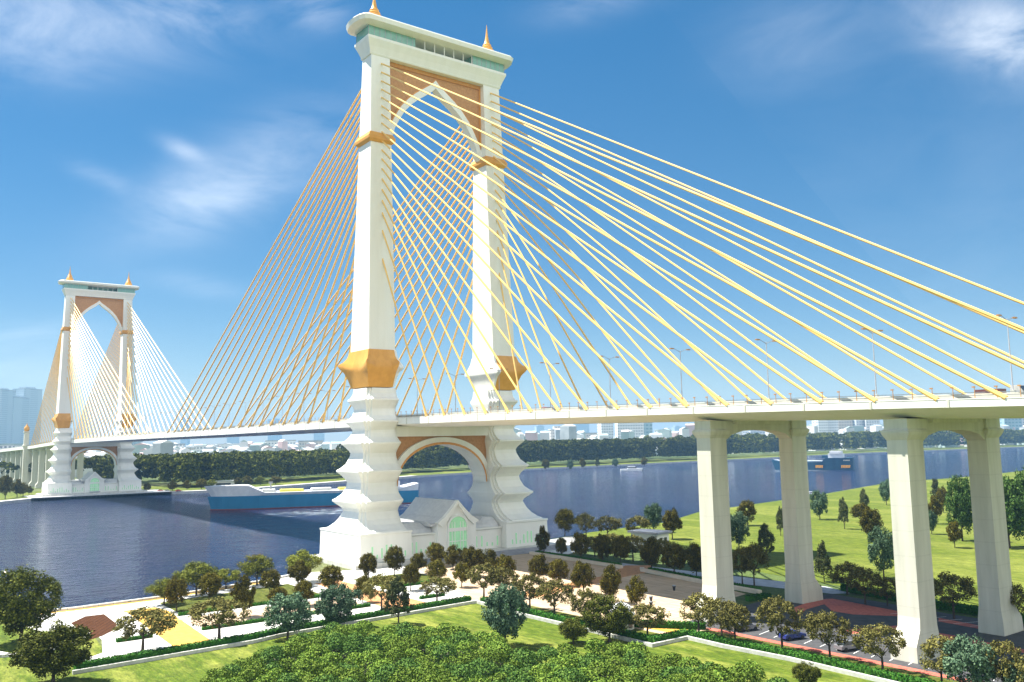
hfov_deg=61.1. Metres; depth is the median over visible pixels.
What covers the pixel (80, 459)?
bridge pier
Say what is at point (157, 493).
bank
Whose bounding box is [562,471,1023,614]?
park lawn
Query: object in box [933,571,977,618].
olive tree
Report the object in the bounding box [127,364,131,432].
stay cable
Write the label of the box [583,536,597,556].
olive tree
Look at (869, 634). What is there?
olive tree
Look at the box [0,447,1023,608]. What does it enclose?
river water
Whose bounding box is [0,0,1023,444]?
sky
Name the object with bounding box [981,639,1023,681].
olive tree
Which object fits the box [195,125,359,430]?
stay cable
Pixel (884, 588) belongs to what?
olive tree
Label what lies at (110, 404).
stay cable
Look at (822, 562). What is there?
conical tree
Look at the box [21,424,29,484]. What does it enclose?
domed pylon
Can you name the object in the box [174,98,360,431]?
stay cable
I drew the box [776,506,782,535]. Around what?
conical tree
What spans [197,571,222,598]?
round tree
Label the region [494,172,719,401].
stay cable
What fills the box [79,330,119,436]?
stay cable
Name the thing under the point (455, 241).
stay cable
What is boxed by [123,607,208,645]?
yellow path
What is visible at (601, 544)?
round tree
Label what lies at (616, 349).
stay cable
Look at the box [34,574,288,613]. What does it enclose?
quay parapet
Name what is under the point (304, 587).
round tree
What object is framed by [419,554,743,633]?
plaza paving
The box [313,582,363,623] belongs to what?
blue green tree
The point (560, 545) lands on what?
round tree
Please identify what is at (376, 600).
orange path
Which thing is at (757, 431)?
apartment block
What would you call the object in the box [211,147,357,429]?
stay cable
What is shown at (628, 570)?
cross path
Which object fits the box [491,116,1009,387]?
stay cable
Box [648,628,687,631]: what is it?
plaza front path
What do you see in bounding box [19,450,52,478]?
bridge pier
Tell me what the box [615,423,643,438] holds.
apartment block
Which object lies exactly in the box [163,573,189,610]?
round tree
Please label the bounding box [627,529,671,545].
park kiosk
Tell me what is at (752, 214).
stay cable
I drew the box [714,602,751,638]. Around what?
olive tree
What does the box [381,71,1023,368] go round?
stay cable
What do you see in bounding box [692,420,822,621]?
bridge pier
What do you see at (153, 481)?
bank ground
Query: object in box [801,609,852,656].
olive tree
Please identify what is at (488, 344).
stay cable
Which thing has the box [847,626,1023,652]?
red paving
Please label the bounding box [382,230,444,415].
stay cable
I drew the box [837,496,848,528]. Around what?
conical tree
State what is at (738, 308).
stay cable
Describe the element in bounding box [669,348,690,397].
street lamp
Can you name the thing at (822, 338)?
stay cable
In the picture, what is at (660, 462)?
bank grass
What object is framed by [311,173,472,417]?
stay cable
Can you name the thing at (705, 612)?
olive tree
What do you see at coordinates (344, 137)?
stay cable
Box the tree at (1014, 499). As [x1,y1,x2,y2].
[1003,476,1023,547]
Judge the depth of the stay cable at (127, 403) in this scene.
663.21 m
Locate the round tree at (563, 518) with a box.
[553,508,574,535]
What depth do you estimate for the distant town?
1721.94 m
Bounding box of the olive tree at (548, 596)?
[535,578,573,613]
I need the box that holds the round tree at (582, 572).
[569,558,595,589]
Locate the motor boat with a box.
[620,466,642,470]
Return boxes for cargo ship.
[204,480,418,509]
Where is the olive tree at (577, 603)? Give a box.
[565,588,601,612]
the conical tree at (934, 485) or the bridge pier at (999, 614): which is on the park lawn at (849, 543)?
the conical tree at (934, 485)
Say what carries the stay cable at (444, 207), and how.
attached to the bridge tower at (380, 446)
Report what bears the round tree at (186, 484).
on the lawn at (265, 482)
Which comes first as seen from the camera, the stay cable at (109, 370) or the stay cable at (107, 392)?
the stay cable at (109, 370)
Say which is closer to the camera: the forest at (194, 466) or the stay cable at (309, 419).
the stay cable at (309, 419)
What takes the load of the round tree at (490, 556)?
on the plaza paving at (663, 593)
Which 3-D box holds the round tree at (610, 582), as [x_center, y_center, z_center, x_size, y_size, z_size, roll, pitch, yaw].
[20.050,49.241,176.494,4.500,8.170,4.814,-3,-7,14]
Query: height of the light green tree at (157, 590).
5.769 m
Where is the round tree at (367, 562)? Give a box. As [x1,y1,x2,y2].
[357,552,376,577]
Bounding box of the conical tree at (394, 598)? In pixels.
[382,575,413,622]
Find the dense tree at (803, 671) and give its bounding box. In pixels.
[791,660,822,681]
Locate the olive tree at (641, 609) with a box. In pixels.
[627,602,671,634]
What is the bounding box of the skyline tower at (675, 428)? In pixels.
[671,426,680,430]
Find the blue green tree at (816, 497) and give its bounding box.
[809,489,827,519]
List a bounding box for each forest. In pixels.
[0,459,166,479]
[84,448,448,482]
[335,436,732,466]
[636,429,1023,453]
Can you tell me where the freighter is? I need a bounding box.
[772,451,854,469]
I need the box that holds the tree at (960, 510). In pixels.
[943,474,972,540]
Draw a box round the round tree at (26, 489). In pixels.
[21,482,29,493]
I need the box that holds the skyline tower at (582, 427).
[575,424,588,432]
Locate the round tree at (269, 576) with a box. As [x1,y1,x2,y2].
[259,567,281,594]
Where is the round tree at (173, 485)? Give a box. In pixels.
[167,480,177,490]
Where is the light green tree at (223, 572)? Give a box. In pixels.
[217,567,240,588]
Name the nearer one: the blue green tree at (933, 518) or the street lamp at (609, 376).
the street lamp at (609, 376)
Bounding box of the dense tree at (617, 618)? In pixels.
[580,594,634,641]
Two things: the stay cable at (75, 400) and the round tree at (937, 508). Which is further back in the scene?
the stay cable at (75, 400)
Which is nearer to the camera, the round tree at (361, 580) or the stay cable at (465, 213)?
the round tree at (361, 580)
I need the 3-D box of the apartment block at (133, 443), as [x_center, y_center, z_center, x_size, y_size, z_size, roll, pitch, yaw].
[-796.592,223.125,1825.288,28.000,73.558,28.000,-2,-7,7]
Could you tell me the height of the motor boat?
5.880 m
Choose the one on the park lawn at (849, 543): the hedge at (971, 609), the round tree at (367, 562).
the hedge at (971, 609)
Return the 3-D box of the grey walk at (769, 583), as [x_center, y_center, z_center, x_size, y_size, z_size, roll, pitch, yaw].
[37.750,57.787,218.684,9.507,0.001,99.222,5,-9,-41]
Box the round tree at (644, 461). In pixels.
[641,457,647,464]
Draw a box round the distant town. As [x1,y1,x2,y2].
[0,424,1023,477]
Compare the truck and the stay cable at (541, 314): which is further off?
the stay cable at (541, 314)
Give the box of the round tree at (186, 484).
[182,480,190,488]
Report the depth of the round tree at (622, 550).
227.54 m
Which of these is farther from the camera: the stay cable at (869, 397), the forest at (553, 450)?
the forest at (553, 450)
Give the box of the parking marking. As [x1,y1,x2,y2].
[745,613,993,680]
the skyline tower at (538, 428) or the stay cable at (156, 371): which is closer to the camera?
the stay cable at (156, 371)
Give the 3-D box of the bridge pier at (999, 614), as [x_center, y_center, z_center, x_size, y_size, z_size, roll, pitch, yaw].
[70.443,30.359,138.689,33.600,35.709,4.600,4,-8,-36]
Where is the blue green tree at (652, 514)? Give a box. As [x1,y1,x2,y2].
[644,502,662,528]
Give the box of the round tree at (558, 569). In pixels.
[547,558,569,580]
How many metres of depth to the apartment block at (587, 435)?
2390.07 m
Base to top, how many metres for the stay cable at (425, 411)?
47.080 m
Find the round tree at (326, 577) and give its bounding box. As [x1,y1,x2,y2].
[316,564,344,586]
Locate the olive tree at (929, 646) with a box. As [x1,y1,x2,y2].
[919,634,961,681]
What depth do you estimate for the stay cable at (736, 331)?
209.42 m
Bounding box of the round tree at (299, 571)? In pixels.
[287,559,311,583]
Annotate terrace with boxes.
[24,489,171,500]
[308,542,557,570]
[546,536,574,553]
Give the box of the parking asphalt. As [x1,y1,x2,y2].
[690,594,1023,681]
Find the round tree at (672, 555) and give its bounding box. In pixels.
[660,542,686,571]
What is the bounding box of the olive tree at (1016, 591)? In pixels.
[1010,582,1023,612]
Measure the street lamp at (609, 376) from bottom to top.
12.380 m
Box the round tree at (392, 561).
[384,546,404,575]
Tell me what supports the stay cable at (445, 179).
attached to the bridge tower at (380, 446)
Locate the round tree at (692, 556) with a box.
[684,542,701,574]
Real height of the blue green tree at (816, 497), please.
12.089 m
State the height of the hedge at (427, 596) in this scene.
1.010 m
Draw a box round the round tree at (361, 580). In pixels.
[353,574,370,602]
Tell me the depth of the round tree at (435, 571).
204.10 m
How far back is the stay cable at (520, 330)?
264.77 m
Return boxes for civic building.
[0,443,22,448]
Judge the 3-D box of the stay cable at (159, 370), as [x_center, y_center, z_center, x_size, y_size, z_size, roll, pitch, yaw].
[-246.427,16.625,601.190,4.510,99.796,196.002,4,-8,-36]
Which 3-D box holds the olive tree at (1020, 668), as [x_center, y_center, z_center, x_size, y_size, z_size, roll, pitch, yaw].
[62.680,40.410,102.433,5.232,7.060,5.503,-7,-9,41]
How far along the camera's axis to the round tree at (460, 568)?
198.44 m
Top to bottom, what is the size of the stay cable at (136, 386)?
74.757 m
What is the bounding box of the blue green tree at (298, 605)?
[262,591,314,638]
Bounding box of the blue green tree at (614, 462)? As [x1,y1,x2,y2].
[612,458,617,466]
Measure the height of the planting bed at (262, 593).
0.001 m
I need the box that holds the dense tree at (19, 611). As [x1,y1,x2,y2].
[0,564,64,641]
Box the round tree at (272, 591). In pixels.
[267,586,287,600]
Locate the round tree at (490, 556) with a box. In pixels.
[478,548,499,569]
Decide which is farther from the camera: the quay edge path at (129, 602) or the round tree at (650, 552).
the round tree at (650, 552)
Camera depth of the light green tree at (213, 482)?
708.78 m
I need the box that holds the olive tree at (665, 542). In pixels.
[656,538,674,564]
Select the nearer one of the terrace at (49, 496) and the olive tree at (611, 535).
the olive tree at (611, 535)
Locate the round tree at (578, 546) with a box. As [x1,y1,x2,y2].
[570,532,589,556]
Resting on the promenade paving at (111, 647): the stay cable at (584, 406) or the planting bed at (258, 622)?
the planting bed at (258, 622)
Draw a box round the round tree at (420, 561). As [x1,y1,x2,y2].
[410,551,426,570]
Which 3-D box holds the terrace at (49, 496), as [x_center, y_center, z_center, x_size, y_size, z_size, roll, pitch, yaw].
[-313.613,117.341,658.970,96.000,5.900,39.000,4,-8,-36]
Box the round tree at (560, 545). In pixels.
[555,537,566,553]
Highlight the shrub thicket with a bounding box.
[200,620,788,681]
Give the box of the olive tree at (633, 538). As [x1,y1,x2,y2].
[627,534,643,561]
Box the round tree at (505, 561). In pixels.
[495,554,516,576]
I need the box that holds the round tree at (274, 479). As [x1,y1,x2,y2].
[269,476,281,483]
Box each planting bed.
[160,584,318,611]
[208,606,371,629]
[352,573,440,586]
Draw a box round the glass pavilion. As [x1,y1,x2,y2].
[612,601,634,629]
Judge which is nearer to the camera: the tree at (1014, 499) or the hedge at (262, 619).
the hedge at (262, 619)
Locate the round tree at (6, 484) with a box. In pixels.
[0,474,13,498]
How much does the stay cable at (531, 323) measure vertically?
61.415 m
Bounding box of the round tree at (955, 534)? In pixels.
[946,519,962,547]
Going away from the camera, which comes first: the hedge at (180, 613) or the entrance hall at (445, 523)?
the hedge at (180, 613)
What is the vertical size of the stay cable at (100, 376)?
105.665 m
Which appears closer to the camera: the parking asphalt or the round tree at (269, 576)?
the parking asphalt
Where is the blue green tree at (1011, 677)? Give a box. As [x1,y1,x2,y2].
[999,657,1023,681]
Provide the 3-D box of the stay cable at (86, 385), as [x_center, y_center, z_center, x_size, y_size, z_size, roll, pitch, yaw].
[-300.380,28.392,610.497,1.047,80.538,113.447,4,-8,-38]
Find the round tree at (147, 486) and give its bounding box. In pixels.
[144,482,150,489]
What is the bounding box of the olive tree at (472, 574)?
[464,562,501,596]
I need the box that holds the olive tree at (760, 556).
[739,542,769,585]
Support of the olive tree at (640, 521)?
on the park lawn at (849, 543)
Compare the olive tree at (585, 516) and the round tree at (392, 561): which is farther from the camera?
the olive tree at (585, 516)
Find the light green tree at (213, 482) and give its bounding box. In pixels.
[207,479,216,485]
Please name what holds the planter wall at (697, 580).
on the plaza paving at (663, 593)
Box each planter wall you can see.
[529,551,622,568]
[640,567,761,593]
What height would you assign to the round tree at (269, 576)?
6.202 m
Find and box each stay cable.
[30,324,62,445]
[32,332,61,445]
[33,335,61,445]
[35,338,61,444]
[37,346,60,444]
[38,350,60,444]
[40,358,59,443]
[42,362,59,443]
[44,371,58,442]
[46,377,58,441]
[47,388,57,442]
[67,366,78,438]
[67,377,75,438]
[68,345,92,437]
[68,349,88,437]
[68,354,85,437]
[68,359,82,438]
[69,322,116,436]
[69,326,111,435]
[69,330,107,436]
[69,333,103,436]
[69,337,99,437]
[69,342,95,437]
[70,301,146,433]
[70,305,140,434]
[70,308,135,435]
[70,312,130,435]
[70,315,125,435]
[70,319,121,435]
[71,298,151,433]
[73,324,117,437]
[76,327,117,434]
[77,328,118,436]
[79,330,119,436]
[80,335,118,437]
[83,335,119,435]
[85,336,120,435]
[87,339,120,435]
[89,346,119,435]
[92,350,119,432]
[93,353,119,435]
[96,357,119,432]
[97,361,119,436]
[100,366,119,434]
[102,374,118,435]
[104,379,118,435]
[124,379,126,431]
[127,302,209,427]
[127,305,203,427]
[127,309,196,427]
[127,312,191,428]
[127,316,185,428]
[127,319,180,429]
[127,322,174,428]
[127,326,170,430]
[127,329,165,430]
[127,333,160,431]
[127,336,156,431]
[127,340,151,431]
[127,344,147,432]
[127,348,143,432]
[127,352,139,431]
[127,358,135,433]
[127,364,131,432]
[127,377,127,433]
[167,90,360,432]
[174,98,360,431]
[180,107,360,431]
[188,117,359,430]
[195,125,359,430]
[203,133,359,429]
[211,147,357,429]
[220,152,358,428]
[229,164,357,428]
[238,126,459,424]
[238,173,357,427]
[244,130,462,425]
[248,183,357,427]
[253,137,464,423]
[259,195,356,426]
[262,141,467,423]
[269,146,469,423]
[270,206,356,425]
[279,153,470,422]
[282,221,355,424]
[288,157,472,422]
[294,238,354,424]
[299,169,470,421]
[307,255,354,423]
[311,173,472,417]
[319,183,472,420]
[322,287,352,422]
[330,191,472,419]
[337,342,350,421]
[343,200,472,418]
[381,63,1023,330]
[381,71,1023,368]
[381,80,1007,399]
[381,88,938,401]
[381,97,877,402]
[381,105,823,403]
[381,114,773,405]
[381,122,729,406]
[381,131,688,407]
[381,149,619,409]
[381,158,588,410]
[382,141,652,408]
[382,168,560,411]
[382,178,532,412]
[382,189,509,413]
[382,200,487,413]
[382,212,465,414]
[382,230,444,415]
[382,258,427,416]
[395,210,472,348]
[396,232,472,388]
[396,243,472,414]
[399,220,472,359]
[412,258,472,414]
[429,278,472,413]
[446,311,472,412]
[490,92,1023,304]
[491,101,1023,333]
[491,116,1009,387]
[492,124,966,393]
[492,132,913,393]
[492,140,848,382]
[493,147,824,396]
[493,155,784,397]
[494,111,1023,363]
[494,165,751,400]
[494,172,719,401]
[495,181,687,402]
[495,189,658,403]
[495,200,631,404]
[496,209,607,405]
[496,219,582,401]
[497,230,562,407]
[497,247,541,408]
[499,273,522,407]
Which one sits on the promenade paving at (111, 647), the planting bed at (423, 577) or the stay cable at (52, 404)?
the planting bed at (423, 577)
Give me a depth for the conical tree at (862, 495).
350.11 m
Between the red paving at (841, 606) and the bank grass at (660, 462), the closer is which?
the red paving at (841, 606)
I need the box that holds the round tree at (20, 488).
[12,479,25,496]
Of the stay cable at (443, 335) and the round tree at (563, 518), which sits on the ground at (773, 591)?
the round tree at (563, 518)
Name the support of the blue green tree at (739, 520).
on the park lawn at (849, 543)
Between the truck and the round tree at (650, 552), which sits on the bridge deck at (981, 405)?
the truck
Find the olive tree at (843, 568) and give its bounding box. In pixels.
[826,561,865,594]
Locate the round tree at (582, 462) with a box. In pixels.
[579,458,585,467]
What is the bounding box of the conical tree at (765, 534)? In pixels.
[757,523,775,558]
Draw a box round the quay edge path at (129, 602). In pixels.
[51,583,258,612]
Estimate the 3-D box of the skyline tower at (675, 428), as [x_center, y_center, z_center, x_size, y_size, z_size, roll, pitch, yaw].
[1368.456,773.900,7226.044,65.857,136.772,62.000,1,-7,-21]
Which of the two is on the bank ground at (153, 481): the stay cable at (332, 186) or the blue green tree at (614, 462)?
the blue green tree at (614, 462)
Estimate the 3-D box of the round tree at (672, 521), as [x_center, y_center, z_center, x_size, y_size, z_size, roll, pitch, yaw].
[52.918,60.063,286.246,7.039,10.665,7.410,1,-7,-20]
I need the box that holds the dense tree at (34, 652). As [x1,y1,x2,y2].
[5,617,95,681]
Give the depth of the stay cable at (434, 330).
305.63 m
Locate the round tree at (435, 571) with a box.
[425,558,447,582]
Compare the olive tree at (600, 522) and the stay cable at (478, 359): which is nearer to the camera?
the stay cable at (478, 359)
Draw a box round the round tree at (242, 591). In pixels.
[229,574,256,614]
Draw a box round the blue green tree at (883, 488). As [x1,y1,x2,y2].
[878,478,889,504]
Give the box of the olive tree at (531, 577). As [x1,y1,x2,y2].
[510,572,546,607]
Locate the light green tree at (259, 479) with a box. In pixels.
[254,476,264,484]
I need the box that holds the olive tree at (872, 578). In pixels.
[845,567,883,603]
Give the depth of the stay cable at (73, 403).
640.86 m
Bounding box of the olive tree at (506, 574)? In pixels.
[485,565,519,586]
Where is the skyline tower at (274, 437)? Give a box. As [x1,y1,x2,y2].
[268,418,281,439]
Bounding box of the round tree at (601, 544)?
[591,533,612,559]
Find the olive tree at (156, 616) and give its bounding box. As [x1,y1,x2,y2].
[112,606,177,650]
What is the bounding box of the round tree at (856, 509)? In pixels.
[849,502,866,519]
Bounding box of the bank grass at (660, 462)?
[427,446,1021,474]
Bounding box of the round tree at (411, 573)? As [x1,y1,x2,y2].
[400,562,421,590]
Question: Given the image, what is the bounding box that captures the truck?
[975,385,1023,393]
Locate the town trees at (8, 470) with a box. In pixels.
[0,434,1023,474]
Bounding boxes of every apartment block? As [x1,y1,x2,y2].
[132,429,142,444]
[174,443,184,448]
[186,445,218,452]
[206,443,239,448]
[265,440,295,446]
[298,440,322,447]
[548,426,559,439]
[585,433,596,437]
[597,423,613,438]
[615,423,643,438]
[644,423,652,435]
[750,430,764,433]
[812,420,827,432]
[828,420,838,435]
[838,420,852,429]
[853,420,864,426]
[865,420,879,430]
[1000,418,1021,429]
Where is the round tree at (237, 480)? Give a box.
[234,477,241,484]
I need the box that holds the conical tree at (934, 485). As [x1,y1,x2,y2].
[930,479,938,498]
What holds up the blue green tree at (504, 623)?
on the lawn at (534, 635)
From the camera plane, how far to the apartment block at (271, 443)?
2087.12 m
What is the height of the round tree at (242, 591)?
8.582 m
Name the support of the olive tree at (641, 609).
on the verge
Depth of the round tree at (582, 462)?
1014.52 m
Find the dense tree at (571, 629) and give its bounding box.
[558,616,588,643]
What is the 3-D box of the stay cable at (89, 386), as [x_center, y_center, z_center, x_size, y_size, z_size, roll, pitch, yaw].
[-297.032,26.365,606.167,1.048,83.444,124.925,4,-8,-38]
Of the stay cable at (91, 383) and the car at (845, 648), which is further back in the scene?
the stay cable at (91, 383)
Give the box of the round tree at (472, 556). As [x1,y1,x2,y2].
[462,545,484,568]
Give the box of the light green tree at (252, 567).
[236,554,274,585]
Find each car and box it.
[733,623,758,631]
[778,629,805,640]
[834,639,860,651]
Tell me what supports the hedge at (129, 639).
on the planting bed
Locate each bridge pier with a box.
[0,452,5,478]
[5,452,10,475]
[9,451,38,480]
[13,451,45,482]
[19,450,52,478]
[28,449,31,483]
[28,449,38,486]
[35,448,74,487]
[45,447,83,480]
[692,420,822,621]
[880,419,1023,663]
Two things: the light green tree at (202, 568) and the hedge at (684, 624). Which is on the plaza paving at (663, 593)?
the hedge at (684, 624)
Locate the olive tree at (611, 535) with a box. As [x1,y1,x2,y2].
[606,533,618,546]
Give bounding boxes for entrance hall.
[71,471,118,492]
[399,497,501,555]
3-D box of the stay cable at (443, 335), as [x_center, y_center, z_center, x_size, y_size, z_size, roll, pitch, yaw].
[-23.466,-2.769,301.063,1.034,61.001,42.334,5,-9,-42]
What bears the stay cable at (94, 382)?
attached to the bridge tower at (112, 299)
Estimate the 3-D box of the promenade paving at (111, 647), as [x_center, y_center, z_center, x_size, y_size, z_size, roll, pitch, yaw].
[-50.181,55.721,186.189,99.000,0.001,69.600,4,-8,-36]
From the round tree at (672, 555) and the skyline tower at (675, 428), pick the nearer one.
the round tree at (672, 555)
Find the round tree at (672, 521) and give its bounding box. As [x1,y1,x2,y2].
[662,508,682,538]
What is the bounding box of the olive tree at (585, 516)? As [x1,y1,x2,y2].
[574,512,595,536]
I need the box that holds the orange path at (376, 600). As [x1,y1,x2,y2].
[315,581,424,607]
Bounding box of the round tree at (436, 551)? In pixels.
[425,542,443,561]
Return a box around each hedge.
[72,595,471,669]
[115,633,152,642]
[178,594,320,615]
[201,602,370,629]
[404,577,448,585]
[419,593,444,598]
[480,596,941,681]
[535,550,621,564]
[635,619,705,629]
[648,566,762,590]
[745,592,771,601]
[840,583,1023,622]
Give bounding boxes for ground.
[8,445,1022,500]
[96,535,1023,681]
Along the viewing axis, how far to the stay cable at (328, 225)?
310.31 m
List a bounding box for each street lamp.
[408,378,424,412]
[446,373,463,411]
[489,368,507,408]
[540,362,558,406]
[601,356,618,405]
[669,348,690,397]
[755,339,775,399]
[861,328,882,396]
[996,314,1016,392]
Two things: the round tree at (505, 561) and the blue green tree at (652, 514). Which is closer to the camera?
the round tree at (505, 561)
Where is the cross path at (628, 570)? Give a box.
[526,565,650,597]
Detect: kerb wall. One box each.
[0,627,85,657]
[72,600,477,674]
[477,600,897,681]
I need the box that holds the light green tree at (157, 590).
[144,577,175,604]
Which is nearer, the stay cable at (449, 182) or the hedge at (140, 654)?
the hedge at (140, 654)
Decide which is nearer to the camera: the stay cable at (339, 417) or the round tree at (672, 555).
the round tree at (672, 555)
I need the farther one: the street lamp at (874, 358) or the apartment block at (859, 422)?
the apartment block at (859, 422)
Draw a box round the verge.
[520,604,956,681]
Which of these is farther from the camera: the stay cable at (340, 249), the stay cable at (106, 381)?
the stay cable at (106, 381)
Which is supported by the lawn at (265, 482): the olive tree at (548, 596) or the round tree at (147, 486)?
the round tree at (147, 486)
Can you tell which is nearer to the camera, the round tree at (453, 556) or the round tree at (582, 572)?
the round tree at (582, 572)
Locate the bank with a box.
[0,446,1023,504]
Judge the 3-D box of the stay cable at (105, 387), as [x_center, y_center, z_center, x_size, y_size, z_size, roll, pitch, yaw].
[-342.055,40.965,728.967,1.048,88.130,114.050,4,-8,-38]
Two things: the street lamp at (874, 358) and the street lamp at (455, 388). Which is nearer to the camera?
the street lamp at (874, 358)
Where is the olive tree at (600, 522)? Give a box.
[594,515,622,533]
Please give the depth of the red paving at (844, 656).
131.30 m
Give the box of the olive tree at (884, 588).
[870,577,895,605]
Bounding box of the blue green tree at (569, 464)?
[566,459,572,468]
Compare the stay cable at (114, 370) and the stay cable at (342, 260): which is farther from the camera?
the stay cable at (114, 370)
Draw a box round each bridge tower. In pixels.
[42,269,141,493]
[320,0,547,563]
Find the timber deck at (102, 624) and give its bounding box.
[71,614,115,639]
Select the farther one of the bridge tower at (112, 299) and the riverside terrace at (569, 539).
the bridge tower at (112, 299)
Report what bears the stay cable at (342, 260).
attached to the bridge tower at (380, 446)
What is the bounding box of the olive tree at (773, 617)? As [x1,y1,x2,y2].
[753,595,805,647]
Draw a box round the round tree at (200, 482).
[195,478,207,488]
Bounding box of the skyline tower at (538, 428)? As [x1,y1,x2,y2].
[534,425,543,433]
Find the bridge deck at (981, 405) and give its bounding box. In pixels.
[0,391,1023,452]
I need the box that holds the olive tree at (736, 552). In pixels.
[732,545,754,583]
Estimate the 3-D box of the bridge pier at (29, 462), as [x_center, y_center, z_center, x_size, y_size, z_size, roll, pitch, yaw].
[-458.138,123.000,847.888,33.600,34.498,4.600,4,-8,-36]
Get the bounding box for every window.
[89,477,99,490]
[447,515,468,549]
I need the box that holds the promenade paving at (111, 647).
[28,565,472,660]
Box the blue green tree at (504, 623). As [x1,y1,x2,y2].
[480,583,530,639]
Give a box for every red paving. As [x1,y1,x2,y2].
[706,628,957,679]
[794,599,897,615]
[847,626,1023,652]
[939,618,977,628]
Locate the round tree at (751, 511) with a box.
[736,499,756,525]
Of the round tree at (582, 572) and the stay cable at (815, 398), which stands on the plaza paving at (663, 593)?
the round tree at (582, 572)
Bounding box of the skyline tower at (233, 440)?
[227,437,238,443]
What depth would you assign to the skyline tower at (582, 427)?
6859.07 m
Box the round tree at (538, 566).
[527,552,549,576]
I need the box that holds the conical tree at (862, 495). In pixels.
[859,488,869,506]
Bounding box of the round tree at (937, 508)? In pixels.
[928,495,943,523]
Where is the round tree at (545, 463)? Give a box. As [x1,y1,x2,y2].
[541,459,549,467]
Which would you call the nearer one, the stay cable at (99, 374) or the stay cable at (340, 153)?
the stay cable at (340, 153)
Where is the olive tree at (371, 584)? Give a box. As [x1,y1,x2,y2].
[362,572,404,610]
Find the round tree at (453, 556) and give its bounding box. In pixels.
[443,544,463,568]
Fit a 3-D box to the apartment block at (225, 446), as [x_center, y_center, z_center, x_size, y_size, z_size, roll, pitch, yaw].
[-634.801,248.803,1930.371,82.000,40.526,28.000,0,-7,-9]
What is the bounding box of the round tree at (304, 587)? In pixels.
[292,579,313,600]
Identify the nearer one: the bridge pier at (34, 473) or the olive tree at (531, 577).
the olive tree at (531, 577)
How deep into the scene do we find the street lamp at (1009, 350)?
132.98 m
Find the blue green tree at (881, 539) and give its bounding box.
[867,525,893,576]
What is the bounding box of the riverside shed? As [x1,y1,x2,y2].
[213,480,234,485]
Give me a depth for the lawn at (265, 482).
983.20 m
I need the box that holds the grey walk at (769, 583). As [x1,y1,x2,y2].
[621,563,845,593]
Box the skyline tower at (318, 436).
[314,433,323,441]
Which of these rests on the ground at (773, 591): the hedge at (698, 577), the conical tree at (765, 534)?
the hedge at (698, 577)
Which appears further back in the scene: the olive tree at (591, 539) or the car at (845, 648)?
the olive tree at (591, 539)
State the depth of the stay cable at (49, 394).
730.28 m
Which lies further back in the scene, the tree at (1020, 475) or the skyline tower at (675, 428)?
the skyline tower at (675, 428)
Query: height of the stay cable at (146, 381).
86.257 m
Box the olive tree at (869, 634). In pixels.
[851,622,907,669]
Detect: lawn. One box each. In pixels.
[0,445,1023,500]
[0,603,874,681]
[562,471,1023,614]
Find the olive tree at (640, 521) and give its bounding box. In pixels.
[624,515,651,529]
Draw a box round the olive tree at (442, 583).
[419,575,457,600]
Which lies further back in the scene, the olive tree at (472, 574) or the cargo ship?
the cargo ship
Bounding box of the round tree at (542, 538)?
[535,525,549,552]
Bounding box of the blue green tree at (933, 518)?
[928,510,938,533]
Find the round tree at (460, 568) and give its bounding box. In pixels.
[452,562,469,586]
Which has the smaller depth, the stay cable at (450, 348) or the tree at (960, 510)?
the tree at (960, 510)
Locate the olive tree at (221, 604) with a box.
[187,596,251,638]
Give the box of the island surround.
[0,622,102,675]
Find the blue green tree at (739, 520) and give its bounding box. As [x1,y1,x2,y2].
[730,510,750,547]
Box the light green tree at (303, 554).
[285,549,323,569]
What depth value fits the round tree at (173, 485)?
679.93 m
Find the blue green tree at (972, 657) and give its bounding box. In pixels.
[941,633,998,681]
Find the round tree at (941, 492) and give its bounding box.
[935,485,947,512]
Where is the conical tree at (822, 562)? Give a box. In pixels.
[814,540,831,581]
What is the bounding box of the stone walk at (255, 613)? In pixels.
[179,600,361,625]
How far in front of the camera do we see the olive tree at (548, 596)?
162.46 m
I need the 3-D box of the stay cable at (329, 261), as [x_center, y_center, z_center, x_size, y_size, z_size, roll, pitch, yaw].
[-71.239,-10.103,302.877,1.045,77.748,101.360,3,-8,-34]
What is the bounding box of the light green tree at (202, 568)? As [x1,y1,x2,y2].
[171,561,220,595]
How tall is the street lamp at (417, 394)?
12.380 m
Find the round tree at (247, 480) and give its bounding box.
[241,476,252,484]
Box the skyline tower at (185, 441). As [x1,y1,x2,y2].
[180,417,189,446]
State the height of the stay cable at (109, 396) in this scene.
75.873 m
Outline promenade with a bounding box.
[0,475,415,501]
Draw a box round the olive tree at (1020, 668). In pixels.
[1016,662,1023,681]
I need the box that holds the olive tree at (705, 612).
[699,596,743,635]
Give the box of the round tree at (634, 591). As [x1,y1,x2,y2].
[625,575,647,604]
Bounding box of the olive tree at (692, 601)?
[678,592,718,630]
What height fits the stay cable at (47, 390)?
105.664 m
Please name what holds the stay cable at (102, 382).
attached to the bridge tower at (112, 299)
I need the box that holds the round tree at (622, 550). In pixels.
[610,535,629,562]
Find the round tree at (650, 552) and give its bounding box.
[639,536,663,567]
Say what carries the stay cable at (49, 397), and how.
attached to the bridge tower at (112, 299)
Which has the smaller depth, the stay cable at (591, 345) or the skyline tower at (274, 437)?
the stay cable at (591, 345)
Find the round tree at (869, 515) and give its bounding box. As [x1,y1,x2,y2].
[859,505,883,534]
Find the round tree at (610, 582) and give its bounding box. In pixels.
[599,564,621,598]
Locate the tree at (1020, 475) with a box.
[1015,465,1023,532]

